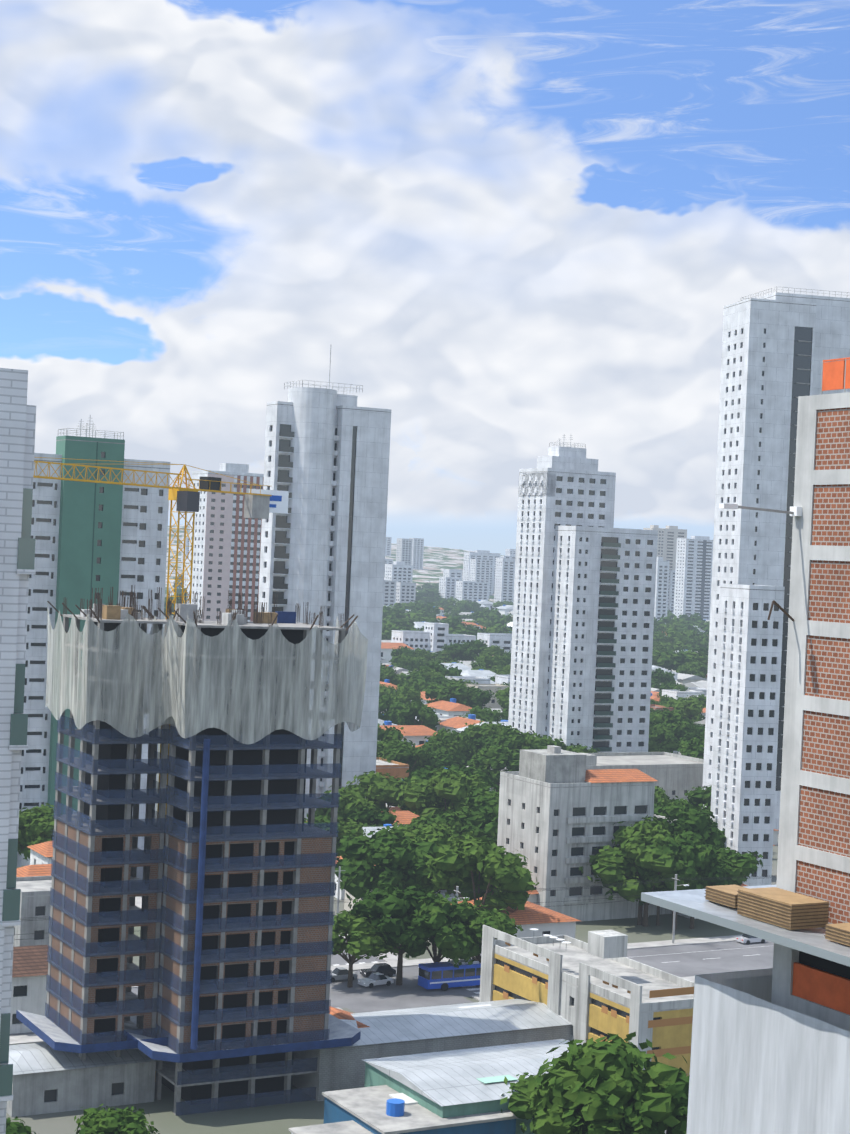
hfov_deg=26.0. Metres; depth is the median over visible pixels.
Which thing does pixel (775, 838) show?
house
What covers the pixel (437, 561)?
hill ridge terrain
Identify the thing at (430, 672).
tree
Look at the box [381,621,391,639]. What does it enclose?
tree
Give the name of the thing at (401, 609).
tree
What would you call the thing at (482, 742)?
tree
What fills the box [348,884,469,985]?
tree
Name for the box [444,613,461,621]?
tree
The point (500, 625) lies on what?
tree
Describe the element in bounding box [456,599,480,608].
tree
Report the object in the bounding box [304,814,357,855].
tree
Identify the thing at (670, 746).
tree
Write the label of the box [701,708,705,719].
house
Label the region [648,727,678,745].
tree
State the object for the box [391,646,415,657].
tree
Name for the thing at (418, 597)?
tree
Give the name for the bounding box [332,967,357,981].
silver car
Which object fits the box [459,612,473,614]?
house
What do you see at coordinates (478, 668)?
tree
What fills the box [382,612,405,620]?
tree
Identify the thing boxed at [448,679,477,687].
tree
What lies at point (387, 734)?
tree
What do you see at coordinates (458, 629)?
tree
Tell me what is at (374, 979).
white car
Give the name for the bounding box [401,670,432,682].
tree
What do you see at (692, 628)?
tree
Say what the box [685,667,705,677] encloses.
tree
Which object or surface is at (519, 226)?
sky
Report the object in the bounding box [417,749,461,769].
tree
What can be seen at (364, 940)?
tree
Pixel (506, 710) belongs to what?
tree
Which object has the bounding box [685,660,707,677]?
tree
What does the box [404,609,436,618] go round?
tree
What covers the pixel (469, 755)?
tree
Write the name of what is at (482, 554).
tower
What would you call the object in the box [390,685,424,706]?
tree
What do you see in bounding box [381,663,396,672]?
tree
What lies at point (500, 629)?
tree
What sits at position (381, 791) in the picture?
tree
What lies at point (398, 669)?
house
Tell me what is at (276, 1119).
ground
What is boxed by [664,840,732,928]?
tree
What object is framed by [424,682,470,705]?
tree
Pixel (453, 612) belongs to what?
tree
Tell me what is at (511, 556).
tower
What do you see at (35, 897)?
house
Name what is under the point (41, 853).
terracotta house
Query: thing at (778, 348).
tall building
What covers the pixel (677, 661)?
tree
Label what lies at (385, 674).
tree
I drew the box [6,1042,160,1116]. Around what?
building
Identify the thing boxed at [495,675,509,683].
building
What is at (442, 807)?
tree
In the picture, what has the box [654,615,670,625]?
tree
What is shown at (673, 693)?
white building
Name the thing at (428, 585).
tree
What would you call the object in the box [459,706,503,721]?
tree
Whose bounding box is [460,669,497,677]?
house
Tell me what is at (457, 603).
tree
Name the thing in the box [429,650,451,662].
tree
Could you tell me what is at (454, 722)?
house
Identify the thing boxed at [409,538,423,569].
tower
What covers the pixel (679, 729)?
tree
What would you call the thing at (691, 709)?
tree
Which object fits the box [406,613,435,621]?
tree
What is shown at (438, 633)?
rise complex
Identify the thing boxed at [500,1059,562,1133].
tree
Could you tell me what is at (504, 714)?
tree
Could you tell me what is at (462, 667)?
house
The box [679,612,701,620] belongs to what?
tree
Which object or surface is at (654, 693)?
house
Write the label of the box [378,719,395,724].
house
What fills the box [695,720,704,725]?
house
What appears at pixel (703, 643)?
tree
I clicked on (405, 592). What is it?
building
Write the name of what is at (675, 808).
tree
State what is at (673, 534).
tower
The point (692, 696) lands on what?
tree
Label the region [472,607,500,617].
tree
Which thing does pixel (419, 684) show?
tree
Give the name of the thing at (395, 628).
tree
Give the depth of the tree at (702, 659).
843.38 m
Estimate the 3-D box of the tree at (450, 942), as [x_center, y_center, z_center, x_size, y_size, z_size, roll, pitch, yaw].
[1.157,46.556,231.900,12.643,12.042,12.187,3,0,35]
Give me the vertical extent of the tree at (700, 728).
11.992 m
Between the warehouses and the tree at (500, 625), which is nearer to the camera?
the warehouses
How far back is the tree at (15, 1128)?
149.74 m
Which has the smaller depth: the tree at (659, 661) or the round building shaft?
the round building shaft
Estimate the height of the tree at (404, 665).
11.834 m
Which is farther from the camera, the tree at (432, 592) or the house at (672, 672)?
the tree at (432, 592)
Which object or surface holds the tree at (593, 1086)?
on the ground at (276, 1119)
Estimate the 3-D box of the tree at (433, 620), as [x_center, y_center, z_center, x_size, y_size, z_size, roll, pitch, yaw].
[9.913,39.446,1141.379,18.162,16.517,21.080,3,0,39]
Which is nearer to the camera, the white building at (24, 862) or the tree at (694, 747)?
the white building at (24, 862)
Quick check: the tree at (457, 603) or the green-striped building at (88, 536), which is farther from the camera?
the tree at (457, 603)
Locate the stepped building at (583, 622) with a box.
[508,435,657,752]
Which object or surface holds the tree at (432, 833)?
on the ground at (276, 1119)
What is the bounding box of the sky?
[0,0,849,554]
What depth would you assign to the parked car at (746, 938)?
265.91 m
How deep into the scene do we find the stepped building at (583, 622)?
447.02 m
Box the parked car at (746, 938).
[736,933,766,944]
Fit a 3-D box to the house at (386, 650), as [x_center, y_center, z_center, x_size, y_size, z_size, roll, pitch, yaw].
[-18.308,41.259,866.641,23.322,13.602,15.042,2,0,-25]
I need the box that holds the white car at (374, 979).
[358,972,393,987]
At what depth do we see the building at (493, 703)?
600.75 m
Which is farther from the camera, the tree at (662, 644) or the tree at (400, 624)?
the tree at (400, 624)
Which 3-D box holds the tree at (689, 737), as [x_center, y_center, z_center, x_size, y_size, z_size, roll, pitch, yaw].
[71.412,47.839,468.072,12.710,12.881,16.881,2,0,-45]
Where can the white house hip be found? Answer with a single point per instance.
(29, 975)
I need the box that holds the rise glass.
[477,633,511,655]
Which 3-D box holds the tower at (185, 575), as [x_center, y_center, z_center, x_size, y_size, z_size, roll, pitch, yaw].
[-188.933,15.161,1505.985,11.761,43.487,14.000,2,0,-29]
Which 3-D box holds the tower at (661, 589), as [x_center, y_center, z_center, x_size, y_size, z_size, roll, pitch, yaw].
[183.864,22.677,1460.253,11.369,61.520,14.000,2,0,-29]
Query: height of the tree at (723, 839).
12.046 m
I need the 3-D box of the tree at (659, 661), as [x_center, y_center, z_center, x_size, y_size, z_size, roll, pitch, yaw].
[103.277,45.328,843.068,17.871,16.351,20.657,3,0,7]
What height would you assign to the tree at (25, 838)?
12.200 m
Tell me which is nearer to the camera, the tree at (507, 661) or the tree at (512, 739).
the tree at (512, 739)
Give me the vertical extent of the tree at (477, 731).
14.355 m
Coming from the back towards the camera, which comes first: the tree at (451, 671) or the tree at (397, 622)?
the tree at (397, 622)
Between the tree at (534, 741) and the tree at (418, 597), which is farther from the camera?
the tree at (418, 597)
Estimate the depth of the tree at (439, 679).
636.84 m
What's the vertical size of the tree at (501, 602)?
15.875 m
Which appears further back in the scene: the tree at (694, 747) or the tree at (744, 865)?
the tree at (694, 747)
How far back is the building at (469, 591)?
1886.83 m
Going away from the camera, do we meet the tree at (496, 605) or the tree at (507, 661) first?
the tree at (507, 661)
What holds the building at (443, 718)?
on the ground at (276, 1119)
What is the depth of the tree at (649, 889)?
274.67 m
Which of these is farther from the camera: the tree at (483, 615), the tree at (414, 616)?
the tree at (483, 615)
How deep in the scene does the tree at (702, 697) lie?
603.00 m
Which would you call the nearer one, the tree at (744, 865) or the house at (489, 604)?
the tree at (744, 865)
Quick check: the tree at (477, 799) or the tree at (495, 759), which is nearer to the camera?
the tree at (477, 799)
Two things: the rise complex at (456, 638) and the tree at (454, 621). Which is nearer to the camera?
the rise complex at (456, 638)
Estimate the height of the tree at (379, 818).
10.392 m
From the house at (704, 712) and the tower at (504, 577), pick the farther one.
the tower at (504, 577)
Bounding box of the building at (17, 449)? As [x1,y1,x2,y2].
[0,368,35,1133]
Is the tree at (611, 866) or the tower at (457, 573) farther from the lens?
the tower at (457, 573)
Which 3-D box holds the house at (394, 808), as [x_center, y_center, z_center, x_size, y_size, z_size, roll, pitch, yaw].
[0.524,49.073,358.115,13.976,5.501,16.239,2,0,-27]
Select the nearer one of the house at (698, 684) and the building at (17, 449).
the building at (17, 449)
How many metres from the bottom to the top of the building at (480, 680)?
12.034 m
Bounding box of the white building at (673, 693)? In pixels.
[662,690,703,699]
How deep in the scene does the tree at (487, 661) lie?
758.20 m
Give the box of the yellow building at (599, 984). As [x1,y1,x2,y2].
[479,925,693,1075]
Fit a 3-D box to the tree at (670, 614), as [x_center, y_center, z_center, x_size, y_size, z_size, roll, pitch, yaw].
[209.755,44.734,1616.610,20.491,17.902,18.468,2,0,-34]
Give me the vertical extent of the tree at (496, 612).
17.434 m
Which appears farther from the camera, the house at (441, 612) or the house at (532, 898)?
the house at (441, 612)
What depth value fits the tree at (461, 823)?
303.69 m
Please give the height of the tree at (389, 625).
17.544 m
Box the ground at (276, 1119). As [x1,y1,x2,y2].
[6,595,778,1133]
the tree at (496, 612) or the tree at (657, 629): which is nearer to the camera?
the tree at (657, 629)
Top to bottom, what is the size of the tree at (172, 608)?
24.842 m
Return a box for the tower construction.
[16,585,367,1115]
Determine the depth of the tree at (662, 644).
990.67 m
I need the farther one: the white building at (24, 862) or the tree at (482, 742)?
the tree at (482, 742)
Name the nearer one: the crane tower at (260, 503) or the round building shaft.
the crane tower at (260, 503)
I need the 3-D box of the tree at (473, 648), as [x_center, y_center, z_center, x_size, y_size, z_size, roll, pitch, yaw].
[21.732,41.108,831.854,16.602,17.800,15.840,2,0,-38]
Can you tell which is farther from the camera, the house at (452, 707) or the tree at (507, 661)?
the tree at (507, 661)
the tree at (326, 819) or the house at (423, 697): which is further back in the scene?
the house at (423, 697)
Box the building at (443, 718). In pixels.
[418,716,479,731]
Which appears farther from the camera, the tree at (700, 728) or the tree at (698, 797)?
the tree at (700, 728)
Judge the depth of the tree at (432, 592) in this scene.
1908.97 m
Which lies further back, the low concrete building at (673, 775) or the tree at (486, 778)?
the low concrete building at (673, 775)
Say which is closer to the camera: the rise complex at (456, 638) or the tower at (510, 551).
the rise complex at (456, 638)
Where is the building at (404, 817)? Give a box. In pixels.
[381,811,418,826]
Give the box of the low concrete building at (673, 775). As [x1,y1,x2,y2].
[581,752,703,803]
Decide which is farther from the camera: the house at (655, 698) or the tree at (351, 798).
the house at (655, 698)
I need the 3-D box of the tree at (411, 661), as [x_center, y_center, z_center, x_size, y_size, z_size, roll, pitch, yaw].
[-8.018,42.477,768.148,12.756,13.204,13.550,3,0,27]
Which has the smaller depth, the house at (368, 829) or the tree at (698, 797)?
the house at (368, 829)
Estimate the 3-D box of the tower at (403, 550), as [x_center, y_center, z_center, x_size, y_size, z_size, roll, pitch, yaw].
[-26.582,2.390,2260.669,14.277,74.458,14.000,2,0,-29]
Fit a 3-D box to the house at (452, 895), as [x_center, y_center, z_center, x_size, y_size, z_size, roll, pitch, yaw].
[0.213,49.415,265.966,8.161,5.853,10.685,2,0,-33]
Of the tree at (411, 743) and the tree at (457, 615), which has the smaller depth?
the tree at (411, 743)
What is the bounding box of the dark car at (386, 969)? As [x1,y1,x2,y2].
[360,963,395,976]
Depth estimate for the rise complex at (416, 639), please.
892.42 m
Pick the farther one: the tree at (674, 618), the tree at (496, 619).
the tree at (674, 618)
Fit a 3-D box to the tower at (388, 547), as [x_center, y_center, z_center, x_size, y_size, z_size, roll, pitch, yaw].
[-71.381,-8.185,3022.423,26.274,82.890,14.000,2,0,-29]
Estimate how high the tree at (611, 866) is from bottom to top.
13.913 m
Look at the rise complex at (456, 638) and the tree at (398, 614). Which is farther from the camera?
the tree at (398, 614)
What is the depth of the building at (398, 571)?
1609.17 m
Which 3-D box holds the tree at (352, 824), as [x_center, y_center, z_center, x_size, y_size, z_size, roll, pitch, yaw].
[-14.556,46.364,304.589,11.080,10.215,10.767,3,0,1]
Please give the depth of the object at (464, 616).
1405.06 m
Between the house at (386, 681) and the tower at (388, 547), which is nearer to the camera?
the house at (386, 681)
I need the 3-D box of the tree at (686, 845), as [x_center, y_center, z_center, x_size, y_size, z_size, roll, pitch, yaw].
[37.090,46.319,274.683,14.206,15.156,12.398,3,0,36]
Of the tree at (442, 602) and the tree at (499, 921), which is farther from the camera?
the tree at (442, 602)
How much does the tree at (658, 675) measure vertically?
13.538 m
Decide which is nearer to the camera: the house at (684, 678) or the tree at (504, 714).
the tree at (504, 714)
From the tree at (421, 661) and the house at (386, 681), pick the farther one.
the tree at (421, 661)
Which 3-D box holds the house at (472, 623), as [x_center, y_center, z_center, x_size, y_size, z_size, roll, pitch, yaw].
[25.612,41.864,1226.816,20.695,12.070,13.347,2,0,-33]
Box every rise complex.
[391,630,429,650]
[424,622,448,651]
[446,634,475,644]
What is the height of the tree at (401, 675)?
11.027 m
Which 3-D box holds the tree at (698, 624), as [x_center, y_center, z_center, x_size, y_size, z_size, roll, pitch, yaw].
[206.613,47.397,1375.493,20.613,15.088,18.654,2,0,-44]
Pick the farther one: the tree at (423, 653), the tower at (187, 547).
the tower at (187, 547)
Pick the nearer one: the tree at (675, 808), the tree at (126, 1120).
the tree at (126, 1120)
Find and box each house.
[13,876,51,946]
[16,864,50,876]
[27,841,52,864]
[329,1007,368,1027]
[334,856,344,899]
[344,889,395,910]
[362,824,397,837]
[377,721,436,746]
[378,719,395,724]
[380,679,396,688]
[381,642,413,664]
[388,807,400,810]
[389,666,411,672]
[410,691,438,703]
[413,621,423,628]
[424,698,471,715]
[435,890,462,901]
[437,608,444,615]
[438,714,483,732]
[441,662,470,670]
[451,897,580,954]
[457,720,507,766]
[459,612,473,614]
[459,661,478,668]
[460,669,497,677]
[462,622,479,628]
[476,600,494,609]
[484,890,538,903]
[496,605,512,615]
[650,693,659,700]
[651,691,659,696]
[652,665,678,680]
[677,673,706,683]
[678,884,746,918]
[682,682,706,688]
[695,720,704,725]
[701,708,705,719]
[773,829,778,844]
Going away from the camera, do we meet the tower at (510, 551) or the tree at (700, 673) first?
the tree at (700, 673)
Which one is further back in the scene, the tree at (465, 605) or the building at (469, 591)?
the building at (469, 591)
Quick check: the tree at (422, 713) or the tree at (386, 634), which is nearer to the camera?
the tree at (422, 713)
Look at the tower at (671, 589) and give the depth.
1703.23 m
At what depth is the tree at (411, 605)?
1429.22 m
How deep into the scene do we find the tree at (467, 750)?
432.69 m
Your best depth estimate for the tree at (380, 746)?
409.52 m
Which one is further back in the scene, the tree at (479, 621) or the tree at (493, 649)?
the tree at (479, 621)
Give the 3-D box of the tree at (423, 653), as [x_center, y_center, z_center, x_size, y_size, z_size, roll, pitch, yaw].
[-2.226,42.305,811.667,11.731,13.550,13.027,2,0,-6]
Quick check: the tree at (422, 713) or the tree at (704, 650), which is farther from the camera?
the tree at (704, 650)
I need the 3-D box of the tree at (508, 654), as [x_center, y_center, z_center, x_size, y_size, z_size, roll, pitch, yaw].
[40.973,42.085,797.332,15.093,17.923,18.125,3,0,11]
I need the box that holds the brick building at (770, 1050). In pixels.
[641,357,849,1133]
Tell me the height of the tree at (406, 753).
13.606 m
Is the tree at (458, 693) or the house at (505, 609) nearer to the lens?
the tree at (458, 693)
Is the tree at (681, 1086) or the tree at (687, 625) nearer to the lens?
the tree at (681, 1086)
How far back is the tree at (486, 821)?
302.64 m
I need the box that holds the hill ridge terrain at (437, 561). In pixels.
[165,524,504,601]
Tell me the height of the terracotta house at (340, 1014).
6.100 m
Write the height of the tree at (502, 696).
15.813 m
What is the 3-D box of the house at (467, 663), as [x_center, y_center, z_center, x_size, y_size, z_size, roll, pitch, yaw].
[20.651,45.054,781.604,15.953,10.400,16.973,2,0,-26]
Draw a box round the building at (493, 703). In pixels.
[466,684,509,709]
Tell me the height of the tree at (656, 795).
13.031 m
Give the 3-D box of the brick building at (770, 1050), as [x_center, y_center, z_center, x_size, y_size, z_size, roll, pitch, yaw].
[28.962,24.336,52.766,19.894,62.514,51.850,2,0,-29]
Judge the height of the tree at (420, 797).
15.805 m
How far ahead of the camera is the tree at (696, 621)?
1411.25 m
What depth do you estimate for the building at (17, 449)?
64.83 m
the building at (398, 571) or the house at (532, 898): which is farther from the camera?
the building at (398, 571)
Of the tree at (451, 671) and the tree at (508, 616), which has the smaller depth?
the tree at (451, 671)
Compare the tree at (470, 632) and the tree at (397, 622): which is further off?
the tree at (397, 622)
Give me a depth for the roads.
244.76 m
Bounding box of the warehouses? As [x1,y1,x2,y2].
[289,999,582,1133]
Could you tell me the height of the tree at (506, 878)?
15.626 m
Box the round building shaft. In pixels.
[258,349,390,820]
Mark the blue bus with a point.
(444, 976)
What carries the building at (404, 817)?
on the ground at (276, 1119)
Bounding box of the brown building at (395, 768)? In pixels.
[376,757,408,779]
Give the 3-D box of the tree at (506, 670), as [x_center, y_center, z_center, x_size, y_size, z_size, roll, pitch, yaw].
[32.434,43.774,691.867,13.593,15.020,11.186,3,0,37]
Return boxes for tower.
[33,457,288,1072]
[181,536,189,569]
[184,559,187,587]
[384,559,392,576]
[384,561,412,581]
[385,537,391,555]
[396,538,411,564]
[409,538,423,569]
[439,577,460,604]
[443,569,462,580]
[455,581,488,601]
[463,550,500,593]
[469,559,490,597]
[489,566,493,594]
[494,558,514,602]
[500,554,515,557]
[505,549,515,555]
[643,525,664,560]
[654,557,669,623]
[662,526,686,569]
[668,570,674,612]
[673,536,712,619]
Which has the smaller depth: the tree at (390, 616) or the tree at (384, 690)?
the tree at (384, 690)
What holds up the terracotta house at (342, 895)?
on the ground at (276, 1119)
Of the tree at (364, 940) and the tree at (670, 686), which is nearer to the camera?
the tree at (364, 940)
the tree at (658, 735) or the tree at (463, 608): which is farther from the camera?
the tree at (463, 608)
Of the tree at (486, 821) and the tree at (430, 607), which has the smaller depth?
the tree at (486, 821)
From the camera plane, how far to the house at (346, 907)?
277.17 m
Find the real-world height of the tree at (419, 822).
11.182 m
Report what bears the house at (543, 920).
on the ground at (276, 1119)
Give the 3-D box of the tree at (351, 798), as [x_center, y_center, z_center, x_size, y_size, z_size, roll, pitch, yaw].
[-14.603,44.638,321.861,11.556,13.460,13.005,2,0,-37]
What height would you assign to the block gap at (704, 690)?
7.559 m
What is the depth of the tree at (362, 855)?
262.08 m
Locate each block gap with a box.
[650,705,673,711]
[685,687,706,694]
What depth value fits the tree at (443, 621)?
1115.13 m
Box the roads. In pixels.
[9,866,773,1133]
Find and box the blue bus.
[418,959,480,990]
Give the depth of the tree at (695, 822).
282.88 m
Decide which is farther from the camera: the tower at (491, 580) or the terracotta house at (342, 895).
the tower at (491, 580)
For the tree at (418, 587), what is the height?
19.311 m
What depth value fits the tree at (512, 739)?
424.48 m
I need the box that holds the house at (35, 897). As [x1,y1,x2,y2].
[13,876,51,946]
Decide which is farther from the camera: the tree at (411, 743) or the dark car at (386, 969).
the tree at (411, 743)
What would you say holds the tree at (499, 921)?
on the roads
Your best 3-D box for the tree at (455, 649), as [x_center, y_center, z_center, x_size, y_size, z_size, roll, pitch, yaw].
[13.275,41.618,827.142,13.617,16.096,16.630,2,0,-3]
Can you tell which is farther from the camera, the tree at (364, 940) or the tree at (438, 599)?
the tree at (438, 599)
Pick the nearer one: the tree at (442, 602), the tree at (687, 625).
the tree at (687, 625)
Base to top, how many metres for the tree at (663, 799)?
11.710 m
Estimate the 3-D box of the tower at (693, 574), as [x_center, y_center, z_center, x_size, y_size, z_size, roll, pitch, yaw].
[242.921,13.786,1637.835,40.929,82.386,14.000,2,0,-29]
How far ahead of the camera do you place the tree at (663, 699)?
578.79 m
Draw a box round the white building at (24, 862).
[21,854,29,865]
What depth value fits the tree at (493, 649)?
821.48 m
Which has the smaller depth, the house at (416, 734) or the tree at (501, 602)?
the house at (416, 734)
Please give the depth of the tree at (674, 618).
1310.07 m
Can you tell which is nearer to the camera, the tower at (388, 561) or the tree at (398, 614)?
the tree at (398, 614)
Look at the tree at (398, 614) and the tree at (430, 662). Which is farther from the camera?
the tree at (398, 614)
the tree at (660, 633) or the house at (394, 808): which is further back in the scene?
the tree at (660, 633)
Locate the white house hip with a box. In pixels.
[10,945,47,1033]
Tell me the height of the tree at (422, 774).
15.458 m
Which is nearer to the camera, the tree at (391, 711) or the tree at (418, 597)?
the tree at (391, 711)
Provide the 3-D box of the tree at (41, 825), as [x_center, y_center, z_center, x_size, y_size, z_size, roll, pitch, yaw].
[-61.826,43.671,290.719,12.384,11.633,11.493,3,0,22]
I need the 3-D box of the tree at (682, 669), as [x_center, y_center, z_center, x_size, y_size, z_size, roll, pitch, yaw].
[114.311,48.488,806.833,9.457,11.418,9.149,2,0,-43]
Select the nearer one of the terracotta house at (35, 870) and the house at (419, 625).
the terracotta house at (35, 870)
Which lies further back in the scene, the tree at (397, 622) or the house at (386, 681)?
the tree at (397, 622)
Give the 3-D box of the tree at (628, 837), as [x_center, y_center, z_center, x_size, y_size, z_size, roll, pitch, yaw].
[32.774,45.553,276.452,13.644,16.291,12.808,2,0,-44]
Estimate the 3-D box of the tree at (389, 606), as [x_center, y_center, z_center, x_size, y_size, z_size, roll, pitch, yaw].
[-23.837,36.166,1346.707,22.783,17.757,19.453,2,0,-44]
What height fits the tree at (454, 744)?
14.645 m
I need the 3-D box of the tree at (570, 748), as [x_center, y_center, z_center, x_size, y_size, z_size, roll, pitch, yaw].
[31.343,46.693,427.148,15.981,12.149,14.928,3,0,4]
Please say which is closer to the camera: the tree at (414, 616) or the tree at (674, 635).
the tree at (674, 635)
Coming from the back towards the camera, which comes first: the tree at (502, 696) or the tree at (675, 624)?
the tree at (675, 624)
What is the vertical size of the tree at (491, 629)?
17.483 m
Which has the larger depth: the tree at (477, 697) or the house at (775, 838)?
the tree at (477, 697)
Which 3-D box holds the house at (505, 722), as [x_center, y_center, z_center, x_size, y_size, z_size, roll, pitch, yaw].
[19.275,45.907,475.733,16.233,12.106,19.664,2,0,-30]
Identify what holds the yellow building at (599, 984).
on the ground at (276, 1119)
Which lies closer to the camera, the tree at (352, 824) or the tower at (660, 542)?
the tree at (352, 824)
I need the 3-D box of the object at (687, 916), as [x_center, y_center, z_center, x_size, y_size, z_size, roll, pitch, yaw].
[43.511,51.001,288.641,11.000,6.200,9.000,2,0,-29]
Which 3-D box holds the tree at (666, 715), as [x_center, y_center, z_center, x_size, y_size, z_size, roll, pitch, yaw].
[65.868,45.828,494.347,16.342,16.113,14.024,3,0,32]
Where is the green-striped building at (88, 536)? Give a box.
[17,415,169,867]
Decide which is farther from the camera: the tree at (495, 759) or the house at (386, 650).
the house at (386, 650)
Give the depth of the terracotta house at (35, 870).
259.11 m
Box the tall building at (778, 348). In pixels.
[702,287,849,885]
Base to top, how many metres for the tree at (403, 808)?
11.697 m
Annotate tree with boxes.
[6,1116,35,1133]
[17,807,53,860]
[18,803,53,858]
[74,1104,159,1133]
[164,595,186,615]
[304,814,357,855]
[306,785,377,826]
[318,816,366,855]
[332,910,398,987]
[335,825,439,917]
[342,804,398,826]
[344,771,408,811]
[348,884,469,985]
[373,823,485,898]
[376,740,387,757]
[377,723,406,742]
[378,694,404,724]
[378,739,430,777]
[379,684,395,698]
[380,667,400,684]
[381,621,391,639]
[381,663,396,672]
[382,607,404,618]
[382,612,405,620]
[382,737,414,747]
[383,604,407,612]
[383,618,410,626]
[385,621,406,629]
[387,627,410,639]
[389,653,418,671]
[390,606,405,612]
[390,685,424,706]
[390,815,463,839]
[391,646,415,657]
[393,600,419,609]
[393,890,481,967]
[395,658,419,669]
[395,700,440,730]
[396,673,404,683]
[396,679,429,691]
[396,767,491,818]
[398,620,418,629]
[399,793,410,811]
[400,765,470,811]
[401,667,447,682]
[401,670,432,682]
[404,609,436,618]
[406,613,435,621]
[408,602,421,610]
[409,656,428,666]
[411,796,450,812]
[413,602,443,614]
[413,648,432,661]
[415,592,422,599]
[416,585,426,589]
[416,588,439,597]
[417,618,447,630]
[417,661,461,677]
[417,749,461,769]
[422,581,438,589]
[422,835,538,911]
[423,674,455,686]
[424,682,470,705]
[424,727,470,764]
[424,733,475,765]
[424,808,481,837]
[425,659,445,665]
[428,617,449,623]
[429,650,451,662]
[432,595,445,602]
[438,599,453,611]
[438,764,496,808]
[438,810,476,839]
[438,904,522,985]
[441,642,468,661]
[443,605,460,616]
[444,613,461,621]
[444,679,476,685]
[446,598,465,609]
[447,617,478,631]
[448,623,468,633]
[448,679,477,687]
[450,785,499,815]
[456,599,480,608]
[456,744,474,765]
[459,603,476,611]
[459,639,491,660]
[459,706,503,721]
[460,627,483,637]
[460,804,498,844]
[461,603,478,611]
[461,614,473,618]
[461,720,504,740]
[463,618,492,625]
[466,686,493,707]
[467,745,522,791]
[470,653,505,673]
[471,610,494,620]
[471,666,494,672]
[471,731,499,756]
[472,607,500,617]
[476,625,496,632]
[479,645,505,656]
[483,615,508,632]
[486,608,504,618]
[492,602,512,607]
[492,686,509,708]
[493,600,513,607]
[493,725,534,752]
[494,623,511,630]
[495,657,510,672]
[495,665,510,674]
[497,626,507,632]
[500,613,511,621]
[500,709,508,719]
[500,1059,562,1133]
[502,708,508,719]
[503,647,511,657]
[516,733,568,752]
[527,1032,688,1133]
[562,743,588,752]
[571,745,599,752]
[579,835,699,926]
[583,1067,688,1133]
[611,815,673,924]
[629,871,668,925]
[631,827,719,929]
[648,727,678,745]
[648,740,680,752]
[649,708,697,738]
[650,721,698,744]
[651,668,675,688]
[652,647,699,670]
[652,649,670,666]
[653,623,664,632]
[653,627,684,644]
[653,628,667,638]
[653,641,670,650]
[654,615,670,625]
[654,786,669,805]
[654,798,718,830]
[654,806,723,914]
[655,787,677,805]
[657,621,691,631]
[657,681,690,696]
[657,694,684,705]
[659,649,707,670]
[663,697,705,723]
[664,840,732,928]
[667,610,674,619]
[668,616,687,624]
[676,665,695,674]
[676,695,697,699]
[676,734,704,758]
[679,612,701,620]
[679,622,696,631]
[679,731,704,741]
[681,622,699,632]
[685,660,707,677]
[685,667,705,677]
[685,785,711,815]
[686,618,707,624]
[686,631,708,647]
[689,647,708,655]
[689,694,705,707]
[690,722,704,733]
[692,621,709,626]
[700,622,709,633]
[715,846,762,885]
[717,826,725,849]
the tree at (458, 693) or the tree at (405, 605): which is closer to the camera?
the tree at (458, 693)
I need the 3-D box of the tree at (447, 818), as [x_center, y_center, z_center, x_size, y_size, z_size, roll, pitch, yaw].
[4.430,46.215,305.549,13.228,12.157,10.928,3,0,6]
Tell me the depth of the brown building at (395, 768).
391.73 m
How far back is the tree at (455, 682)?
611.08 m
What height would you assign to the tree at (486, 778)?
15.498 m
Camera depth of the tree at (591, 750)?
432.58 m

